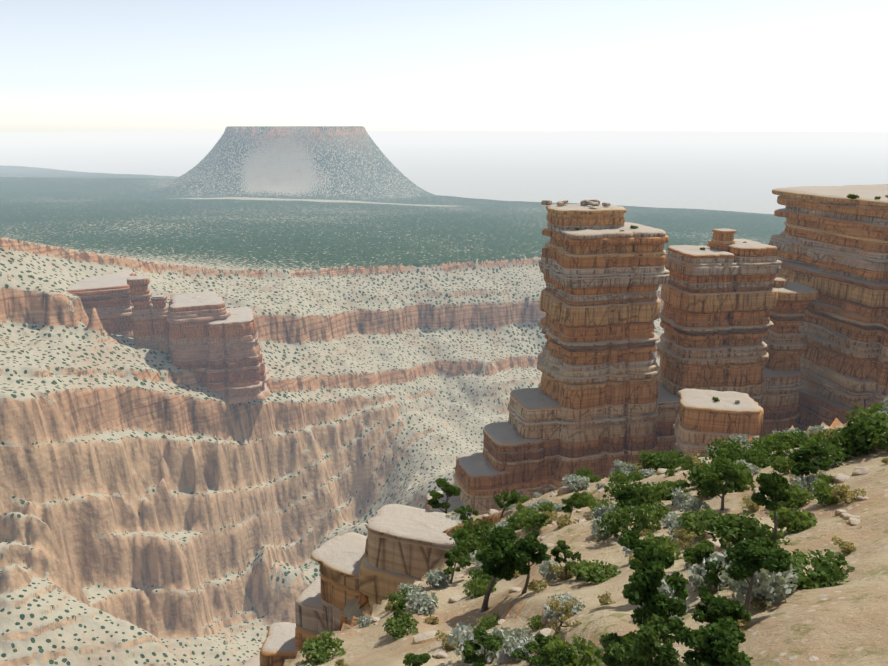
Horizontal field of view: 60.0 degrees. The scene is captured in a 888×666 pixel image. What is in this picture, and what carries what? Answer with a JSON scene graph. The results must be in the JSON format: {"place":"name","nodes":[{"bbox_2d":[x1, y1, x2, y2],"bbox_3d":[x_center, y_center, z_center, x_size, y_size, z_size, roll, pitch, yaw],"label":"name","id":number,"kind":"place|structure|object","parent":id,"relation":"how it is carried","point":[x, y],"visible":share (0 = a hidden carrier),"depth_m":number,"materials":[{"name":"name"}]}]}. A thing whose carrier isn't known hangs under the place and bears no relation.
{"place":"outdoors","nodes":[
{"label":"outdoors","id":0,"kind":"place"},
{"bbox_2d":[0,126,887,665],"bbox_3d":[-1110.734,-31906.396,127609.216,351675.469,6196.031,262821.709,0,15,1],"label":"terrain","id":1,"kind":"structure","parent":0,"point":[158,508],"depth_m":1317.01,"materials":[{"name":"stone"}]},
{"bbox_2d":[66,271,136,336],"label":"rock formation","id":2,"kind":"object","parent":1,"relation":"on","point":[107,297],"visible":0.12,"depth_m":1041.15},
{"bbox_2d":[127,276,154,347],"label":"tower","id":3,"kind":"structure","parent":1,"relation":"on","point":[140,294],"depth_m":1026.63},
{"bbox_2d":[151,295,170,354],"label":"rock pillar","id":4,"kind":"structure","parent":1,"relation":"on","point":[159,309],"depth_m":1037.43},
{"bbox_2d":[166,292,230,389],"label":"rock formation","id":5,"kind":"object","parent":1,"relation":"on","point":[190,316],"visible":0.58,"depth_m":1024.99,"materials":[{"name":"stone"}]},
{"bbox_2d":[206,307,270,404],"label":"rock formation","id":6,"kind":"object","parent":1,"relation":"on","point":[237,371],"visible":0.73,"depth_m":1033.32,"materials":[{"name":"stone"}]},
{"bbox_2d":[425,491,481,515],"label":"buttress","id":7,"kind":"structure","parent":1,"relation":"on","point":[455,502],"depth_m":263.33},
{"bbox_2d":[453,452,511,514],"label":"buttress","id":8,"kind":"structure","parent":1,"relation":"on","point":[480,481],"depth_m":258.33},
{"bbox_2d":[483,421,544,499],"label":"buttress","id":9,"kind":"structure","parent":1,"relation":"on","point":[507,447],"depth_m":259.72,"materials":[{"name":"stone"}]},
{"bbox_2d":[507,388,562,495],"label":"buttress","id":10,"kind":"structure","parent":1,"relation":"on","point":[534,413],"depth_m":260.98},
{"bbox_2d":[655,383,680,455],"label":"saddle","id":11,"kind":"object","parent":1,"relation":"on","point":[668,403],"depth_m":277.37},
{"bbox_2d":[656,245,739,396],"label":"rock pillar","id":12,"kind":"structure","parent":1,"relation":"on","point":[698,295],"depth_m":273.90,"materials":[{"name":"stone"}]},
{"bbox_2d":[671,388,763,456],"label":"rock pillar","id":13,"kind":"structure","parent":1,"relation":"on","point":[703,419],"depth_m":238.31,"materials":[{"name":"stone"}]},
{"bbox_2d":[707,239,781,405],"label":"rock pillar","id":14,"kind":"structure","parent":1,"relation":"on","point":[748,319],"depth_m":274.01,"materials":[{"name":"stone"}]},
{"bbox_2d":[710,228,736,250],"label":"spire knob","id":15,"kind":"object","parent":14,"relation":"on","point":[722,238],"visible":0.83,"depth_m":274.56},
{"bbox_2d":[759,367,802,438],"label":"rock pillar","id":16,"kind":"structure","parent":1,"relation":"on","point":[779,399],"depth_m":292.83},
{"bbox_2d":[762,282,818,427],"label":"pillar","id":17,"kind":"structure","parent":1,"relation":"on","point":[784,342],"depth_m":293.10,"materials":[{"name":"stone"}]},
{"bbox_2d":[0,0,887,131],"label":"sky","id":18,"kind":"structure","parent":0,"point":[66,65],"materials":[{"name":"white"}]},
{"bbox_2d":[283,407,887,665],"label":"ground","id":19,"kind":"structure","parent":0,"point":[843,624],"depth_m":30.28,"materials":[{"name":"sand"}]},
{"bbox_2d":[260,622,296,665],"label":"rock ledge","id":20,"kind":"object","parent":19,"relation":"on","point":[278,648],"visible":0.54,"depth_m":90.54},
{"bbox_2d":[295,578,324,655],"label":"rock ledge","id":21,"kind":"object","parent":19,"relation":"on","point":[310,617],"visible":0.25,"depth_m":87.39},
{"bbox_2d":[300,630,345,665],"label":"shrub","id":22,"kind":"object","parent":19,"relation":"on","point":[314,648],"visible":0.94,"depth_m":35.31,"materials":[{"name":"green plant"}]},
{"bbox_2d":[311,532,366,635],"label":"rock","id":23,"kind":"object","parent":19,"relation":"on","point":[339,559],"visible":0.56,"depth_m":84.52,"materials":[{"name":"stone"}]},
{"bbox_2d":[386,588,410,604],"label":"shrub","id":24,"kind":"object","parent":19,"relation":"on","point":[394,598],"visible":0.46,"depth_m":41.67,"materials":[{"name":"green plant"}]},
{"bbox_2d":[382,611,418,639],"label":"shrub","id":25,"kind":"object","parent":19,"relation":"on","point":[398,627],"visible":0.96,"depth_m":34.95,"materials":[{"name":"green plant"}]},
{"bbox_2d":[392,598,411,621],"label":"shrub","id":26,"kind":"object","parent":19,"relation":"on","point":[399,606],"visible":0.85,"depth_m":35.91,"materials":[{"name":"green plant"}]},
{"bbox_2d":[359,504,461,614],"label":"rock outcrop","id":27,"kind":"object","parent":19,"relation":"on","point":[408,544],"depth_m":76.20,"materials":[{"name":"stone"}]},
{"bbox_2d":[402,653,430,665],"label":"shrub","id":28,"kind":"object","parent":19,"relation":"on","point":[412,659],"visible":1,"depth_m":26.45,"materials":[{"name":"green plant"}]},
{"bbox_2d":[403,589,438,615],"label":"shrub","id":29,"kind":"object","parent":19,"relation":"on","point":[419,601],"visible":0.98,"depth_m":38.71,"materials":[{"name":"grey plant"}]},
{"bbox_2d":[413,630,439,644],"bbox_3d":[-0.711,13.171,32.744,1.261,0.754,0.909,-13,3,-2],"label":"rock","id":30,"kind":"object","parent":19,"relation":"on","point":[424,637],"visible":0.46,"depth_m":32.51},
{"bbox_2d":[424,567,450,587],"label":"shrub","id":31,"kind":"object","parent":19,"relation":"on","point":[437,578],"visible":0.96,"depth_m":43.44,"materials":[{"name":"grey plant"}]},
{"bbox_2d":[427,478,461,513],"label":"tree","id":32,"kind":"object","parent":19,"relation":"on","point":[448,489],"visible":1,"depth_m":80.43,"materials":[{"name":"green plant"}]},
{"bbox_2d":[435,629,458,649],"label":"shrub","id":33,"kind":"object","parent":19,"relation":"on","point":[444,640],"visible":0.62,"depth_m":30.06,"materials":[{"name":"yellow plant"}]},
{"bbox_2d":[443,545,471,583],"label":"tree","id":34,"kind":"object","parent":19,"relation":"on","point":[453,557],"visible":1,"depth_m":43.27,"materials":[{"name":"green plant"}]},
{"bbox_2d":[454,505,478,525],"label":"tree","id":35,"kind":"object","parent":19,"relation":"on","point":[462,510],"visible":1,"depth_m":72.65,"materials":[{"name":"green plant"}]},
{"bbox_2d":[449,516,495,556],"bbox_3d":[1.887,14.010,52.092,2.968,2.385,3.666,5,16,17],"label":"shrub","id":36,"kind":"object","parent":19,"relation":"on","point":[465,535],"visible":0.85,"depth_m":52.00,"materials":[{"name":"green plant"}]},
{"bbox_2d":[447,623,501,665],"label":"shrub","id":37,"kind":"object","parent":19,"relation":"on","point":[461,637],"visible":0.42,"depth_m":28.15,"materials":[{"name":"grey plant"}]},
{"bbox_2d":[462,577,496,597],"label":"shrub","id":38,"kind":"object","parent":19,"relation":"on","point":[479,589],"visible":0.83,"depth_m":40.30,"materials":[{"name":"green plant"}]},
{"bbox_2d":[462,626,503,665],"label":"shrub","id":39,"kind":"object","parent":19,"relation":"on","point":[490,642],"visible":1,"depth_m":25.56,"materials":[{"name":"green plant"}]},
{"bbox_2d":[468,566,498,586],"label":"shrub","id":40,"kind":"object","parent":19,"relation":"on","point":[479,574],"visible":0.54,"depth_m":42.42,"materials":[{"name":"green plant"}]},
{"bbox_2d":[478,614,498,629],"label":"shrub","id":41,"kind":"object","parent":19,"relation":"on","point":[490,621],"visible":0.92,"depth_m":33.15,"materials":[{"name":"green plant"}]},
{"bbox_2d":[475,525,518,611],"bbox_3d":[2.667,11.491,36.788,2.205,4.395,2.930,-3,16,-12],"label":"tree","id":42,"kind":"object","parent":19,"relation":"on","point":[492,554],"visible":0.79,"depth_m":35.89,"materials":[{"name":"green plant"}]},
{"bbox_2d":[494,490,520,518],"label":"tree","id":43,"kind":"object","parent":19,"relation":"on","point":[514,497],"visible":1,"depth_m":65.89,"materials":[{"name":"green plant"}]},
{"bbox_2d":[490,625,534,650],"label":"shrub","id":44,"kind":"object","parent":19,"relation":"on","point":[517,632],"visible":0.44,"depth_m":28.55,"materials":[{"name":"grey plant"}]},
{"bbox_2d":[501,634,525,659],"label":"shrub","id":45,"kind":"object","parent":19,"relation":"on","point":[511,639],"visible":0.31,"depth_m":26.45,"materials":[{"name":"grey plant"}]},
{"bbox_2d":[507,634,536,661],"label":"shrub","id":46,"kind":"object","parent":19,"relation":"on","point":[519,646],"visible":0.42,"depth_m":26.04,"materials":[{"name":"grey plant"}]},
{"bbox_2d":[505,530,551,593],"bbox_3d":[3.756,10.665,35.075,1.799,3.055,2.061,-3,16,-12],"label":"tree","id":47,"kind":"object","parent":19,"relation":"on","point":[522,551],"visible":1,"depth_m":34.47,"materials":[{"name":"green plant"}]},
{"bbox_2d":[515,509,544,532],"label":"shrub","id":48,"kind":"object","parent":19,"relation":"on","point":[523,518],"visible":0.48,"depth_m":50.40,"materials":[{"name":"green plant"}]},
{"bbox_2d":[512,634,557,665],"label":"shrub","id":49,"kind":"object","parent":19,"relation":"on","point":[531,647],"visible":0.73,"depth_m":24.29,"materials":[{"name":"green plant"}]},
{"bbox_2d":[527,579,547,592],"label":"shrub","id":50,"kind":"object","parent":19,"relation":"on","point":[532,585],"visible":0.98,"depth_m":34.62,"materials":[{"name":"yellow plant"}]},
{"bbox_2d":[526,513,549,530],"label":"shrub","id":51,"kind":"object","parent":19,"relation":"on","point":[542,520],"visible":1,"depth_m":48.94,"materials":[{"name":"green plant"}]},
{"bbox_2d":[538,560,561,580],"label":"shrub","id":52,"kind":"object","parent":19,"relation":"on","point":[544,569],"visible":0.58,"depth_m":36.77,"materials":[{"name":"grey plant"}]},
{"bbox_2d":[529,645,572,665],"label":"shrub","id":53,"kind":"object","parent":19,"relation":"on","point":[547,656],"visible":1,"depth_m":20.90,"materials":[{"name":"green plant"}]},
{"bbox_2d":[546,598,581,635],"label":"shrub","id":54,"kind":"object","parent":19,"relation":"on","point":[567,613],"visible":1,"depth_m":24.73,"materials":[{"name":"yellow plant"}]},
{"bbox_2d":[543,592,585,619],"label":"shrub","id":55,"kind":"object","parent":19,"relation":"on","point":[576,609],"visible":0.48,"depth_m":26.95,"materials":[{"name":"grey plant"}]},
{"bbox_2d":[550,540,580,579],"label":"tree","id":56,"kind":"object","parent":19,"relation":"on","point":[562,547],"visible":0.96,"depth_m":35.70,"materials":[{"name":"green plant"}]},
{"bbox_2d":[561,492,584,523],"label":"tree","id":57,"kind":"object","parent":19,"relation":"on","point":[571,502],"visible":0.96,"depth_m":48.06,"materials":[{"name":"green plant"}]},
{"bbox_2d":[544,633,603,665],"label":"shrub","id":58,"kind":"object","parent":19,"relation":"on","point":[577,648],"visible":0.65,"depth_m":21.95,"materials":[{"name":"green plant"}]},
{"bbox_2d":[561,474,589,491],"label":"shrub","id":59,"kind":"object","parent":19,"relation":"on","point":[581,483],"visible":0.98,"depth_m":66.38,"materials":[{"name":"grey plant"}]},
{"bbox_2d":[570,559,595,581],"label":"shrub","id":60,"kind":"object","parent":19,"relation":"on","point":[575,571],"visible":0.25,"depth_m":34.57,"materials":[{"name":"green plant"}]},
{"bbox_2d":[579,559,621,584],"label":"shrub","id":61,"kind":"object","parent":19,"relation":"on","point":[595,574],"visible":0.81,"depth_m":33.08,"materials":[{"name":"green plant"}]},
{"bbox_2d":[589,516,613,538],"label":"shrub","id":62,"kind":"object","parent":19,"relation":"on","point":[595,528],"visible":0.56,"depth_m":41.80,"materials":[{"name":"grey plant"}]},
{"bbox_2d":[599,631,638,665],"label":"shrub","id":63,"kind":"object","parent":19,"relation":"on","point":[606,658],"visible":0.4,"depth_m":19.59,"materials":[{"name":"green plant"}]},
{"bbox_2d":[609,469,630,484],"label":"shrub","id":64,"kind":"object","parent":19,"relation":"on","point":[619,476],"visible":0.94,"depth_m":58.98,"materials":[{"name":"green plant"}]},
{"bbox_2d":[614,487,637,507],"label":"tree","id":65,"kind":"object","parent":19,"relation":"on","point":[622,496],"visible":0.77,"depth_m":44.41,"materials":[{"name":"green plant"}]},
{"bbox_2d":[596,501,661,537],"bbox_3d":[9.631,9.943,40.497,3.265,1.909,2.456,-2,16,-7],"label":"shrub","id":66,"kind":"object","parent":19,"relation":"on","point":[617,524],"visible":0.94,"depth_m":40.22,"materials":[{"name":"green plant"}]},
{"bbox_2d":[602,476,663,506],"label":"shrub","id":67,"kind":"object","parent":19,"relation":"on","point":[646,496],"visible":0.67,"depth_m":47.13,"materials":[{"name":"green plant"}]},
{"bbox_2d":[618,531,659,569],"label":"tree","id":68,"kind":"object","parent":19,"relation":"on","point":[631,540],"visible":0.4,"depth_m":25.93,"materials":[{"name":"green plant"}]},
{"bbox_2d":[606,614,687,665],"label":"tree","id":69,"kind":"object","parent":19,"relation":"on","point":[648,649],"visible":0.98,"depth_m":17.65,"materials":[{"name":"green plant"}]},
{"bbox_2d":[621,542,688,631],"bbox_3d":[5.488,7.195,19.858,1.570,3.314,1.958,13,20,39],"label":"tree","id":70,"kind":"object","parent":19,"relation":"on","point":[640,589],"visible":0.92,"depth_m":19.61,"materials":[{"name":"green plant"}]},
{"bbox_2d":[647,501,671,519],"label":"shrub","id":71,"kind":"object","parent":19,"relation":"on","point":[659,509],"visible":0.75,"depth_m":42.50,"materials":[{"name":"green plant"}]},
{"bbox_2d":[636,448,683,471],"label":"shrub","id":72,"kind":"object","parent":19,"relation":"on","point":[651,459],"visible":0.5,"depth_m":61.58,"materials":[{"name":"green plant"}]},
{"bbox_2d":[644,534,682,559],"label":"shrub","id":73,"kind":"object","parent":19,"relation":"on","point":[667,545],"visible":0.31,"depth_m":33.12,"materials":[{"name":"green plant"}]},
{"bbox_2d":[640,570,690,619],"bbox_3d":[6.629,8.136,23.145,1.575,1.156,2.478,4,16,14],"label":"shrub","id":74,"kind":"object","parent":19,"relation":"on","point":[663,588],"visible":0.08,"depth_m":23.41,"materials":[{"name":"grey plant"}]},
{"bbox_2d":[653,480,686,499],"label":"shrub","id":75,"kind":"object","parent":19,"relation":"on","point":[667,488],"visible":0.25,"depth_m":47.67,"materials":[{"name":"green plant"}]},
{"bbox_2d":[656,452,684,468],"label":"shrub","id":76,"kind":"object","parent":19,"relation":"on","point":[675,464],"visible":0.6,"depth_m":60.44,"materials":[{"name":"green plant"}]},
{"bbox_2d":[661,512,694,542],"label":"shrub","id":77,"kind":"object","parent":19,"relation":"on","point":[671,523],"visible":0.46,"depth_m":36.60,"materials":[{"name":"grey plant"}]},
{"bbox_2d":[673,528,695,568],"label":"shrub","id":78,"kind":"object","parent":19,"relation":"on","point":[688,537],"visible":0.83,"depth_m":29.72,"materials":[{"name":"yellow plant"}]},
{"bbox_2d":[670,486,709,513],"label":"shrub","id":79,"kind":"object","parent":19,"relation":"on","point":[689,503],"visible":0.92,"depth_m":40.74,"materials":[{"name":"grey plant"}]},
{"bbox_2d":[676,507,715,539],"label":"shrub","id":80,"kind":"object","parent":19,"relation":"on","point":[692,521],"visible":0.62,"depth_m":35.72,"materials":[{"name":"green plant"}]},
{"bbox_2d":[682,539,729,594],"bbox_3d":[8.100,7.375,23.820,1.363,2.119,1.318,-3,15,-5],"label":"tree","id":81,"kind":"object","parent":19,"relation":"on","point":[703,548],"visible":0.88,"depth_m":23.53,"materials":[{"name":"green plant"}]},
{"bbox_2d":[683,550,728,592],"bbox_3d":[8.708,7.667,25.040,1.724,1.123,2.136,2,16,8],"label":"shrub","id":82,"kind":"object","parent":19,"relation":"on","point":[697,572],"visible":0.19,"depth_m":24.73,"materials":[{"name":"grey plant"}]},
{"bbox_2d":[667,619,753,665],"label":"tree","id":83,"kind":"object","parent":19,"relation":"on","point":[716,644],"visible":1,"depth_m":15.76,"materials":[{"name":"green plant"}]},
{"bbox_2d":[682,455,755,495],"bbox_3d":[15.601,8.319,43.974,3.693,2.090,3.264,3,16,9],"label":"tree","id":84,"kind":"object","parent":19,"relation":"on","point":[735,486],"visible":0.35,"depth_m":43.78,"materials":[{"name":"green plant"}]},
{"bbox_2d":[691,586,750,626],"bbox_3d":[7.041,7.558,19.610,1.370,1.852,1.220,8,18,28],"label":"tree","id":85,"kind":"object","parent":19,"relation":"on","point":[718,608],"visible":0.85,"depth_m":19.34,"materials":[{"name":"green plant"}]},
{"bbox_2d":[701,457,744,509],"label":"tree","id":86,"kind":"object","parent":19,"relation":"on","point":[730,473],"visible":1,"depth_m":40.02,"materials":[{"name":"green plant"}]},
{"bbox_2d":[691,458,754,487],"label":"shrub","id":87,"kind":"object","parent":19,"relation":"on","point":[744,466],"visible":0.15,"depth_m":44.47,"materials":[{"name":"green plant"}]},
{"bbox_2d":[704,437,749,462],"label":"shrub","id":88,"kind":"object","parent":19,"relation":"on","point":[732,449],"visible":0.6,"depth_m":50.97,"materials":[{"name":"green plant"}]},
{"bbox_2d":[698,510,792,549],"bbox_3d":[11.411,7.747,29.623,2.536,1.469,3.339,-12,19,-37],"label":"shrub","id":89,"kind":"object","parent":19,"relation":"on","point":[728,530],"visible":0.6,"depth_m":29.68,"materials":[{"name":"green plant"}]},
{"bbox_2d":[737,446,772,468],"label":"shrub","id":90,"kind":"object","parent":19,"relation":"on","point":[757,457],"visible":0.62,"depth_m":48.50,"materials":[{"name":"green plant"}]},
{"bbox_2d":[714,545,798,605],"bbox_3d":[9.036,7.065,22.458,2.376,1.676,2.353,10,18,31],"label":"shrub","id":91,"kind":"object","parent":19,"relation":"on","point":[769,585],"visible":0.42,"depth_m":21.78,"materials":[{"name":"grey plant"}]},
{"bbox_2d":[725,536,791,610],"bbox_3d":[8.629,6.864,21.351,1.617,2.279,2.146,-1,14,0],"label":"tree","id":92,"kind":"object","parent":19,"relation":"on","point":[747,557],"visible":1,"depth_m":21.03,"materials":[{"name":"green plant"}]},
{"bbox_2d":[750,594,772,611],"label":"shrub","id":93,"kind":"object","parent":19,"relation":"on","point":[752,603],"visible":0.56,"depth_m":21.62,"materials":[{"name":"green plant"}]},
{"bbox_2d":[751,472,790,542],"bbox_3d":[12.216,6.619,28.854,1.276,3.035,1.169,-10,17,-33],"label":"tree","id":94,"kind":"object","parent":19,"relation":"on","point":[773,486],"visible":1,"depth_m":28.48,"materials":[{"name":"green plant"}]},
{"bbox_2d":[750,437,794,457],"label":"shrub","id":95,"kind":"object","parent":19,"relation":"on","point":[773,447],"visible":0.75,"depth_m":50.30,"materials":[{"name":"green plant"}]},
{"bbox_2d":[768,456,796,474],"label":"shrub","id":96,"kind":"object","parent":19,"relation":"on","point":[777,463],"visible":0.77,"depth_m":43.37,"materials":[{"name":"green plant"}]},
{"bbox_2d":[771,429,808,448],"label":"shrub","id":97,"kind":"object","parent":19,"relation":"on","point":[795,437],"visible":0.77,"depth_m":53.52,"materials":[{"name":"green plant"}]},
{"bbox_2d":[767,483,815,510],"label":"shrub","id":98,"kind":"object","parent":19,"relation":"on","point":[799,497],"visible":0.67,"depth_m":35.95,"materials":[{"name":"green plant"}]},
{"bbox_2d":[769,507,816,533],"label":"shrub","id":99,"kind":"object","parent":19,"relation":"on","point":[793,520],"visible":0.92,"depth_m":31.03,"materials":[{"name":"green plant"}]},
{"bbox_2d":[789,474,820,496],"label":"shrub","id":100,"kind":"object","parent":19,"relation":"on","point":[810,478],"visible":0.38,"depth_m":37.95,"materials":[{"name":"grey plant"}]},
{"bbox_2d":[788,442,829,476],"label":"tree","id":101,"kind":"object","parent":19,"relation":"on","point":[801,458],"visible":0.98,"depth_m":38.42,"materials":[{"name":"green plant"}]},
{"bbox_2d":[768,547,854,590],"bbox_3d":[11.035,7.131,23.214,2.885,1.178,2.295,-5,16,-16],"label":"shrub","id":102,"kind":"object","parent":19,"relation":"on","point":[825,568],"visible":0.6,"depth_m":22.89,"materials":[{"name":"green plant"}]},
{"bbox_2d":[799,429,857,468],"bbox_3d":[21.254,6.559,42.510,3.072,1.928,3.468,8,17,27],"label":"shrub","id":103,"kind":"object","parent":19,"relation":"on","point":[837,442],"visible":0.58,"depth_m":42.44,"materials":[{"name":"green plant"}]},
{"bbox_2d":[810,479,847,506],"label":"shrub","id":104,"kind":"object","parent":19,"relation":"on","point":[822,489],"visible":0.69,"depth_m":34.20,"materials":[{"name":"green plant"}]},
{"bbox_2d":[831,536,856,553],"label":"shrub","id":105,"kind":"object","parent":19,"relation":"on","point":[845,547],"visible":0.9,"depth_m":26.30,"materials":[{"name":"yellow plant"}]},
{"bbox_2d":[830,484,865,503],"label":"shrub","id":106,"kind":"object","parent":19,"relation":"on","point":[840,493],"visible":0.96,"depth_m":33.11,"materials":[{"name":"yellow plant"}]},
{"bbox_2d":[839,426,885,455],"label":"shrub","id":107,"kind":"object","parent":19,"relation":"on","point":[860,445],"visible":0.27,"depth_m":42.63,"materials":[{"name":"green plant"}]},
{"bbox_2d":[843,405,887,449],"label":"shrub","id":108,"kind":"object","parent":19,"relation":"on","point":[874,424],"visible":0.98,"depth_m":41.86,"materials":[{"name":"green plant"}]},
{"bbox_2d":[537,222,669,490],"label":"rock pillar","id":109,"kind":"structure","parent":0,"point":[598,367],"depth_m":256.80,"materials":[{"name":"stone"}]},
{"bbox_2d":[546,204,626,232],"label":"spire cap","id":110,"kind":"object","parent":109,"relation":"on","point":[570,216],"visible":0.94,"depth_m":254.59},
{"bbox_2d":[768,184,887,431],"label":"cliff","id":111,"kind":"structure","parent":0,"point":[830,243],"depth_m":292.50,"materials":[{"name":"stone"}]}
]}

